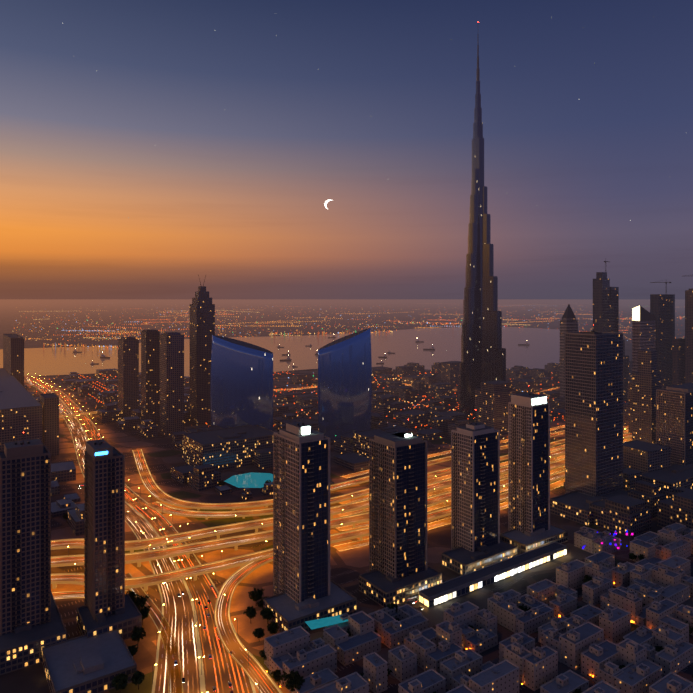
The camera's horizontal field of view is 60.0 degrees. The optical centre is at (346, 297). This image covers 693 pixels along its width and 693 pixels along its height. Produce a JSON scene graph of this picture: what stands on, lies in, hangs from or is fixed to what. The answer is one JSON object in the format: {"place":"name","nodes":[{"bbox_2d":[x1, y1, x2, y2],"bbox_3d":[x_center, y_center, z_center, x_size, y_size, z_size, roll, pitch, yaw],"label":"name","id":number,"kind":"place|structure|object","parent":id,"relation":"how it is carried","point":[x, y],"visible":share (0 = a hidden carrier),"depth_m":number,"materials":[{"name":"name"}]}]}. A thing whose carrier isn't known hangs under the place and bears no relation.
{"place":"outdoors","nodes":[
{"label":"outdoors","id":0,"kind":"place"},
{"bbox_2d":[40,393,58,455],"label":"block tower","id":1,"kind":"structure","parent":0,"point":[49,402],"depth_m":931.24,"materials":[{"name":"grey concrete"}]},
{"bbox_2d":[52,591,126,598],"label":"road","id":2,"kind":"structure","parent":0,"point":[68,594],"depth_m":497.17,"materials":[{"name":"grey asphalt"}]},
{"bbox_2d":[24,377,255,692],"bbox_3d":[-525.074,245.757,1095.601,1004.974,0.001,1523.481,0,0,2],"label":"road","id":3,"kind":"structure","parent":0,"point":[221,668],"depth_m":471.74,"materials":[{"name":"grey asphalt"}]},
{"bbox_2d":[125,573,182,692],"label":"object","id":4,"kind":"object","parent":3,"relation":"on","point":[156,615],"visible":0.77,"depth_m":435.53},
{"bbox_2d":[0,327,559,376],"bbox_3d":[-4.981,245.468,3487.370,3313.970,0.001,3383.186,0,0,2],"label":"water","id":5,"kind":"structure","parent":0,"point":[541,350],"depth_m":2742.62,"materials":[{"name":"black liquid"}]},
{"bbox_2d":[305,614,347,629],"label":"pool","id":6,"kind":"structure","parent":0,"point":[322,622],"depth_m":431.95,"materials":[{"name":"teal liquid"}]},
{"bbox_2d":[0,299,684,364],"bbox_3d":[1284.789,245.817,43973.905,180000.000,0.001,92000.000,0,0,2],"label":"ground","id":7,"kind":"structure","parent":0,"point":[10,313],"depth_m":7879.97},
{"bbox_2d":[16,299,684,448],"bbox_3d":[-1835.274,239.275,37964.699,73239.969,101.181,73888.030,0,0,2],"label":"city lights","id":8,"kind":"object","parent":7,"relation":"on","point":[101,346],"visible":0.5,"depth_m":5379.47},
{"bbox_2d":[0,369,692,692],"bbox_3d":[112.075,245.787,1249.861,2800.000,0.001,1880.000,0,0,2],"label":"ground","id":9,"kind":"structure","parent":0,"point":[163,456],"depth_m":588.46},
{"bbox_2d":[3,334,23,385],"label":"tower","id":10,"kind":"structure","parent":9,"relation":"on","point":[13,354],"depth_m":1261.71,"materials":[{"name":"grey metal"}]},
{"bbox_2d":[0,368,41,449],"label":"block","id":11,"kind":"structure","parent":9,"relation":"on","point":[20,409],"depth_m":891.81,"materials":[{"name":"grey concrete"}]},
{"bbox_2d":[0,439,50,635],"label":"tower","id":12,"kind":"structure","parent":9,"relation":"on","point":[25,532],"depth_m":419.08,"materials":[{"name":"grey glass"}]},
{"bbox_2d":[0,592,66,674],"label":"podium","id":13,"kind":"object","parent":9,"relation":"on","point":[21,646],"visible":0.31,"depth_m":404.28,"materials":[{"name":"grey concrete"}]},
{"bbox_2d":[51,461,84,535],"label":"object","id":14,"kind":"object","parent":9,"relation":"on","point":[63,471],"visible":0.35,"depth_m":692.50,"materials":[{"name":"grey concrete"}]},
{"bbox_2d":[63,493,80,508],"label":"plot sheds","id":15,"kind":"object","parent":9,"relation":"on","point":[74,497],"visible":0.15,"depth_m":727.42,"materials":[{"name":"grey concrete"}]},
{"bbox_2d":[59,411,96,418],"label":"flyover","id":16,"kind":"object","parent":9,"relation":"on","point":[78,414],"visible":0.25,"depth_m":1223.02,"materials":[{"name":"orange"}]},
{"bbox_2d":[42,628,136,692],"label":"building","id":17,"kind":"structure","parent":9,"relation":"on","point":[85,664],"depth_m":387.64,"materials":[{"name":"grey concrete"}]},
{"bbox_2d":[84,439,124,619],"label":"tower","id":18,"kind":"structure","parent":9,"relation":"on","point":[104,530],"depth_m":440.74,"materials":[{"name":"grey glass"}]},
{"bbox_2d":[24,368,189,437],"bbox_3d":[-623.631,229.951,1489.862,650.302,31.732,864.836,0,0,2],"label":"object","id":19,"kind":"object","parent":9,"relation":"on","point":[111,411],"visible":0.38,"depth_m":1375.42,"materials":[{"name":"grey concrete"}]},
{"bbox_2d":[77,594,141,639],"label":"podium","id":20,"kind":"object","parent":9,"relation":"on","point":[126,620],"visible":0.73,"depth_m":434.05,"materials":[{"name":"grey concrete"}]},
{"bbox_2d":[111,673,127,692],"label":"tree","id":21,"kind":"object","parent":9,"relation":"on","point":[119,681],"visible":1,"depth_m":368.93,"materials":[{"name":"green plant"}]},
{"bbox_2d":[118,337,138,415],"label":"tower","id":22,"kind":"structure","parent":9,"relation":"on","point":[128,374],"depth_m":1255.10,"materials":[{"name":"grey concrete"}]},
{"bbox_2d":[126,591,137,598],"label":"tree","id":23,"kind":"object","parent":9,"relation":"on","point":[132,594],"visible":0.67,"depth_m":480.95,"materials":[{"name":"green plant"}]},
{"bbox_2d":[128,644,137,655],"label":"tree","id":24,"kind":"object","parent":9,"relation":"on","point":[133,650],"visible":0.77,"depth_m":405.74,"materials":[{"name":"green plant"}]},
{"bbox_2d":[131,670,144,689],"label":"tree","id":25,"kind":"object","parent":9,"relation":"on","point":[138,677],"visible":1,"depth_m":374.97,"materials":[{"name":"green plant"}]},
{"bbox_2d":[130,625,145,646],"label":"tree","id":26,"kind":"object","parent":9,"relation":"on","point":[137,633],"visible":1,"depth_m":421.62,"materials":[{"name":"green plant"}]},
{"bbox_2d":[132,595,147,608],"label":"tree","id":27,"kind":"object","parent":9,"relation":"on","point":[138,601],"visible":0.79,"depth_m":464.25,"materials":[{"name":"green plant"}]},
{"bbox_2d":[138,605,150,625],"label":"tree","id":28,"kind":"object","parent":9,"relation":"on","point":[144,611],"visible":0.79,"depth_m":449.19,"materials":[{"name":"green plant"}]},
{"bbox_2d":[141,329,159,425],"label":"tower","id":29,"kind":"structure","parent":9,"relation":"on","point":[150,373],"depth_m":1145.31,"materials":[{"name":"grey metal"}]},
{"bbox_2d":[160,332,183,435],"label":"tower","id":30,"kind":"structure","parent":9,"relation":"on","point":[171,382],"depth_m":1077.20,"materials":[{"name":"grey concrete"}]},
{"bbox_2d":[190,286,214,424],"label":"tower","id":31,"kind":"structure","parent":9,"relation":"on","point":[202,319],"depth_m":1168.93,"materials":[{"name":"grey concrete"}]},
{"bbox_2d":[186,425,221,432],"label":"building","id":32,"kind":"structure","parent":9,"relation":"on","point":[202,429],"depth_m":966.71,"materials":[{"name":"grey concrete"}]},
{"bbox_2d":[217,480,225,485],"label":"tree","id":33,"kind":"object","parent":9,"relation":"on","point":[222,483],"visible":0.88,"depth_m":770.27,"materials":[{"name":"green plant"}]},
{"bbox_2d":[183,425,273,470],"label":"building","id":34,"kind":"structure","parent":9,"relation":"on","point":[222,449],"depth_m":873.62,"materials":[{"name":"grey concrete"}]},
{"bbox_2d":[171,424,285,491],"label":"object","id":35,"kind":"object","parent":9,"relation":"on","point":[203,477],"visible":0.38,"depth_m":806.29,"materials":[{"name":"grey concrete"}]},
{"bbox_2d":[28,373,447,692],"bbox_3d":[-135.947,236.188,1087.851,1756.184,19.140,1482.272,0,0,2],"label":"cars","id":36,"kind":"object","parent":9,"relation":"on","point":[160,529],"visible":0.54,"depth_m":627.35,"materials":[{"name":"grey"}]},
{"bbox_2d":[210,335,272,430],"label":"glass tower","id":37,"kind":"structure","parent":9,"relation":"on","point":[241,387],"depth_m":974.04,"materials":[{"name":"blue glass"}]},
{"bbox_2d":[214,553,282,692],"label":"ramp","id":38,"kind":"object","parent":9,"relation":"on","point":[255,671],"visible":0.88,"depth_m":434.88,"materials":[{"name":"asphalt"}]},
{"bbox_2d":[225,472,272,487],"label":"swimming pool","id":39,"kind":"structure","parent":9,"relation":"on","point":[252,480],"depth_m":807.16,"materials":[{"name":"teal liquid"}]},
{"bbox_2d":[243,606,256,622],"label":"tree","id":40,"kind":"object","parent":9,"relation":"on","point":[250,613],"visible":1,"depth_m":450.93,"materials":[{"name":"green plant"}]},
{"bbox_2d":[248,588,264,605],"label":"tree","id":41,"kind":"object","parent":9,"relation":"on","point":[256,595],"visible":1,"depth_m":476.71,"materials":[{"name":"green plant"}]},
{"bbox_2d":[252,628,264,641],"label":"tree","id":42,"kind":"object","parent":9,"relation":"on","point":[258,632],"visible":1,"depth_m":427.77,"materials":[{"name":"green plant"}]},
{"bbox_2d":[256,596,266,608],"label":"tree","id":43,"kind":"object","parent":9,"relation":"on","point":[260,604],"visible":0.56,"depth_m":465.51,"materials":[{"name":"green plant"}]},
{"bbox_2d":[259,649,266,659],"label":"tree","id":44,"kind":"object","parent":9,"relation":"on","point":[262,654],"visible":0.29,"depth_m":401.64,"materials":[{"name":"green plant"}]},
{"bbox_2d":[260,607,272,623],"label":"tree","id":45,"kind":"object","parent":9,"relation":"on","point":[266,613],"visible":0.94,"depth_m":450.38,"materials":[{"name":"green plant"}]},
{"bbox_2d":[267,622,277,633],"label":"tree","id":46,"kind":"object","parent":9,"relation":"on","point":[272,627],"visible":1,"depth_m":431.92,"materials":[{"name":"green plant"}]},
{"bbox_2d":[215,479,333,499],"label":"plot sheds","id":47,"kind":"object","parent":9,"relation":"on","point":[247,494],"visible":0.46,"depth_m":747.62,"materials":[{"name":"grey concrete"}]},
{"bbox_2d":[270,669,284,684],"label":"tree","id":48,"kind":"object","parent":9,"relation":"on","point":[277,677],"visible":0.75,"depth_m":379.25,"materials":[{"name":"green plant"}]},
{"bbox_2d":[283,670,304,691],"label":"tree","id":49,"kind":"object","parent":9,"relation":"on","point":[295,678],"visible":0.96,"depth_m":366.37,"materials":[{"name":"green plant"}]},
{"bbox_2d":[277,417,318,431],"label":"building","id":50,"kind":"structure","parent":9,"relation":"on","point":[312,423],"depth_m":1054.02,"materials":[{"name":"grey concrete"}]},
{"bbox_2d":[273,421,329,602],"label":"tower","id":51,"kind":"structure","parent":9,"relation":"on","point":[301,512],"depth_m":467.02,"materials":[{"name":"grey glass"}]},
{"bbox_2d":[15,325,594,444],"bbox_3d":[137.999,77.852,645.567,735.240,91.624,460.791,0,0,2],"label":"roof masts","id":52,"kind":"object","parent":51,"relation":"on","point":[101,442],"visible":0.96,"depth_m":476.67,"materials":[{"name":"grey metal"}]},
{"bbox_2d":[51,458,564,566],"bbox_3d":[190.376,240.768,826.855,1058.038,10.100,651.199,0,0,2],"label":"deck","id":53,"kind":"structure","parent":9,"relation":"on","point":[187,550],"depth_m":576.97,"materials":[{"name":"beige"}]},
{"bbox_2d":[51,470,564,590],"bbox_3d":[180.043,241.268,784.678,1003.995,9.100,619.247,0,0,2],"label":"deck","id":54,"kind":"structure","parent":9,"relation":"on","point":[194,572],"depth_m":529.27,"materials":[{"name":"beige"}]},
{"bbox_2d":[263,579,356,632],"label":"podium","id":55,"kind":"object","parent":9,"relation":"on","point":[289,613],"visible":0.62,"depth_m":454.37,"materials":[{"name":"grey concrete"}]},
{"bbox_2d":[273,373,387,471],"bbox_3d":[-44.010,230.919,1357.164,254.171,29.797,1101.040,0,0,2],"label":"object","id":56,"kind":"object","parent":9,"relation":"on","point":[349,458],"visible":0.23,"depth_m":1147.81,"materials":[{"name":"grey concrete"}]},
{"bbox_2d":[51,432,631,552],"bbox_3d":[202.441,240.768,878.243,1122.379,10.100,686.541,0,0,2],"label":"deck","id":57,"kind":"structure","parent":9,"relation":"on","point":[131,546],"depth_m":610.84,"materials":[{"name":"beige"}]},
{"bbox_2d":[318,328,371,439],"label":"glass tower","id":58,"kind":"structure","parent":9,"relation":"on","point":[344,385],"depth_m":1038.13,"materials":[{"name":"blue glass"}]},
{"bbox_2d":[132,430,564,509],"bbox_3d":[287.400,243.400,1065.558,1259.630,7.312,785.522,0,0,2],"label":"highway ramp","id":59,"kind":"structure","parent":9,"relation":"on","point":[154,489],"depth_m":757.16,"materials":[{"name":"asphalt"}]},
{"bbox_2d":[354,425,416,457],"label":"building","id":60,"kind":"structure","parent":9,"relation":"on","point":[361,441],"depth_m":925.15,"materials":[{"name":"grey concrete"}]},
{"bbox_2d":[145,426,627,519],"bbox_3d":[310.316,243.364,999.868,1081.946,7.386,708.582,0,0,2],"label":"highway","id":61,"kind":"structure","parent":9,"relation":"on","point":[168,509],"depth_m":682.95,"materials":[{"name":"asphalt"}]},
{"bbox_2d":[387,602,397,612],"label":"tree","id":62,"kind":"object","parent":9,"relation":"on","point":[391,605],"visible":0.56,"depth_m":458.31,"materials":[{"name":"green plant"}]},
{"bbox_2d":[369,431,426,578],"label":"tower","id":63,"kind":"structure","parent":9,"relation":"on","point":[397,504],"depth_m":507.13,"materials":[{"name":"grey glass"}]},
{"bbox_2d":[359,565,441,607],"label":"podium","id":64,"kind":"object","parent":9,"relation":"on","point":[379,588],"visible":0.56,"depth_m":492.92,"materials":[{"name":"grey concrete"}]},
{"bbox_2d":[371,358,564,440],"bbox_3d":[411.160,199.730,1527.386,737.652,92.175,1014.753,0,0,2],"label":"buildings","id":65,"kind":"structure","parent":9,"relation":"on","point":[492,399],"depth_m":1356.51,"materials":[{"name":"grey concrete"}]},
{"bbox_2d":[451,422,499,551],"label":"tower","id":66,"kind":"structure","parent":9,"relation":"on","point":[475,486],"depth_m":568.10,"materials":[{"name":"grey glass"}]},
{"bbox_2d":[264,522,692,692],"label":"low-rise houses","id":67,"kind":"structure","parent":9,"relation":"on","point":[601,646],"depth_m":413.69,"materials":[{"name":"grey concrete"}]},
{"bbox_2d":[442,539,516,574],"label":"podium","id":68,"kind":"object","parent":9,"relation":"on","point":[461,560],"visible":0.79,"depth_m":548.64,"materials":[{"name":"grey concrete"}]},
{"bbox_2d":[459,45,505,416],"bbox_3d":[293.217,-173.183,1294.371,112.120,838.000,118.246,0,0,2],"label":"skyscraper","id":69,"kind":"structure","parent":9,"relation":"on","point":[483,355],"depth_m":1274.58,"materials":[{"name":"grey glass"}]},
{"bbox_2d":[419,541,566,607],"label":"station building","id":70,"kind":"structure","parent":9,"relation":"on","point":[443,592],"depth_m":518.54,"materials":[{"name":"grey metal"}]},
{"bbox_2d":[518,604,529,611],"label":"tree","id":71,"kind":"object","parent":9,"relation":"on","point":[523,608],"visible":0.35,"depth_m":455.32,"materials":[{"name":"green plant"}]},
{"bbox_2d":[508,392,549,532],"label":"tower","id":72,"kind":"structure","parent":9,"relation":"on","point":[528,463],"depth_m":605.54,"materials":[{"name":"grey glass"}]},
{"bbox_2d":[500,524,567,553],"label":"podium","id":73,"kind":"object","parent":9,"relation":"on","point":[525,541],"visible":0.54,"depth_m":592.97,"materials":[{"name":"grey concrete"}]},
{"bbox_2d":[560,318,577,396],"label":"tower","id":74,"kind":"structure","parent":9,"relation":"on","point":[567,325],"depth_m":1387.80,"materials":[{"name":"grey metal"}]},
{"bbox_2d":[562,304,575,317],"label":"pyramid roof","id":75,"kind":"structure","parent":74,"relation":"on","point":[568,313],"depth_m":1393.63,"materials":[{"name":"grey metal"}]},
{"bbox_2d":[583,575,591,582],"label":"tree","id":76,"kind":"object","parent":9,"relation":"on","point":[587,578],"visible":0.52,"depth_m":503.88,"materials":[{"name":"green plant"}]},
{"bbox_2d":[550,489,627,525],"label":"podium","id":77,"kind":"object","parent":9,"relation":"on","point":[573,506],"visible":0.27,"depth_m":675.42,"materials":[{"name":"grey concrete"}]},
{"bbox_2d":[565,331,622,496],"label":"tower","id":78,"kind":"structure","parent":9,"relation":"on","point":[593,414],"depth_m":709.90,"materials":[{"name":"grey glass"}]},
{"bbox_2d":[593,272,618,332],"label":"tower","id":79,"kind":"structure","parent":9,"relation":"on","point":[605,307],"depth_m":1320.28,"materials":[{"name":"grey glass"}]},
{"bbox_2d":[582,531,632,548],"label":"colored lights","id":80,"kind":"object","parent":9,"relation":"on","point":[614,539],"visible":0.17,"depth_m":579.58},
{"bbox_2d":[564,468,692,537],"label":"building","id":81,"kind":"structure","parent":9,"relation":"on","point":[639,507],"depth_m":638.07,"materials":[{"name":"concrete"}]},
{"bbox_2d":[628,382,631,432],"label":"tower","id":82,"kind":"structure","parent":9,"relation":"on","point":[630,407],"depth_m":1051.38,"materials":[{"name":"grey concrete"}]},
{"bbox_2d":[628,553,636,561],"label":"tree","id":83,"kind":"object","parent":9,"relation":"on","point":[632,556],"visible":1,"depth_m":555.22,"materials":[{"name":"green plant"}]},
{"bbox_2d":[632,320,655,372],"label":"tower","id":84,"kind":"structure","parent":9,"relation":"on","point":[643,334],"depth_m":1300.34,"materials":[{"name":"grey concrete"}]},
{"bbox_2d":[632,306,655,320],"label":"crown","id":85,"kind":"object","parent":84,"relation":"on","point":[639,313],"visible":1,"depth_m":1298.48},
{"bbox_2d":[623,340,670,472],"bbox_3d":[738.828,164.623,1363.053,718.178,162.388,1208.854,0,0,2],"label":"skyscraper","id":86,"kind":"structure","parent":9,"relation":"on","point":[643,452],"depth_m":940.47,"materials":[{"name":"concrete"}]},
{"bbox_2d":[654,646,663,651],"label":"tree","id":87,"kind":"object","parent":9,"relation":"on","point":[658,648],"visible":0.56,"depth_m":410.33,"materials":[{"name":"green plant"}]},
{"bbox_2d":[650,294,674,388],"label":"tower","id":88,"kind":"structure","parent":9,"relation":"on","point":[662,308],"depth_m":1349.78,"materials":[{"name":"grey metal"}]},
{"bbox_2d":[650,280,670,293],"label":"crane","id":89,"kind":"object","parent":88,"relation":"on","point":[661,282],"visible":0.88,"depth_m":1367.10,"materials":[{"name":"grey metal"}]},
{"bbox_2d":[638,463,692,492],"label":"podium","id":90,"kind":"object","parent":9,"relation":"on","point":[675,475],"visible":0.67,"depth_m":748.24,"materials":[{"name":"grey concrete"}]},
{"bbox_2d":[656,382,692,465],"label":"tower","id":91,"kind":"structure","parent":9,"relation":"on","point":[674,417],"depth_m":809.77,"materials":[{"name":"grey glass"}]},
{"bbox_2d":[672,338,684,385],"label":"tower","id":92,"kind":"structure","parent":9,"relation":"on","point":[678,361],"depth_m":1325.13,"materials":[{"name":"grey metal"}]},
{"bbox_2d":[684,622,692,634],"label":"tree","id":93,"kind":"object","parent":9,"relation":"on","point":[690,630],"visible":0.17,"depth_m":430.11,"materials":[{"name":"green plant"}]},
{"bbox_2d":[685,289,692,383],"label":"tower","id":94,"kind":"structure","parent":9,"relation":"on","point":[689,336],"depth_m":1309.71,"materials":[{"name":"grey metal"}]},
{"bbox_2d":[0,0,692,298],"label":"sky","id":95,"kind":"structure","parent":0,"point":[223,143],"materials":[{"name":"blue"}]},
{"bbox_2d":[273,382,456,390],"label":"road","id":96,"kind":"structure","parent":0,"point":[315,387],"depth_m":1626.04,"materials":[{"name":"orange asphalt"}]},
{"bbox_2d":[333,479,564,550],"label":"road","id":97,"kind":"structure","parent":0,"point":[431,525],"depth_m":647.82,"materials":[{"name":"asphalt"}]},
{"bbox_2d":[336,466,564,530],"bbox_3d":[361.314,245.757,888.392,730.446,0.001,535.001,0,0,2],"label":"road","id":98,"kind":"structure","parent":0,"point":[441,505],"depth_m":703.41,"materials":[{"name":"asphalt"}]},
{"bbox_2d":[341,425,564,477],"bbox_3d":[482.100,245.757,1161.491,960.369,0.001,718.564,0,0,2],"label":"road","id":99,"kind":"structure","parent":0,"point":[428,456],"depth_m":935.32,"materials":[{"name":"orange asphalt"}]},
{"bbox_2d":[339,430,627,504],"bbox_3d":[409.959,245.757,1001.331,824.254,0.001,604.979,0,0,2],"label":"road","id":100,"kind":"structure","parent":0,"point":[440,478],"depth_m":811.80,"materials":[{"name":"asphalt"}]},
{"bbox_2d":[338,438,631,516],"bbox_3d":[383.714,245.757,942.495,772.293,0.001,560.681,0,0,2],"label":"road","id":101,"kind":"structure","parent":0,"point":[428,495],"depth_m":757.60,"materials":[{"name":"asphalt"}]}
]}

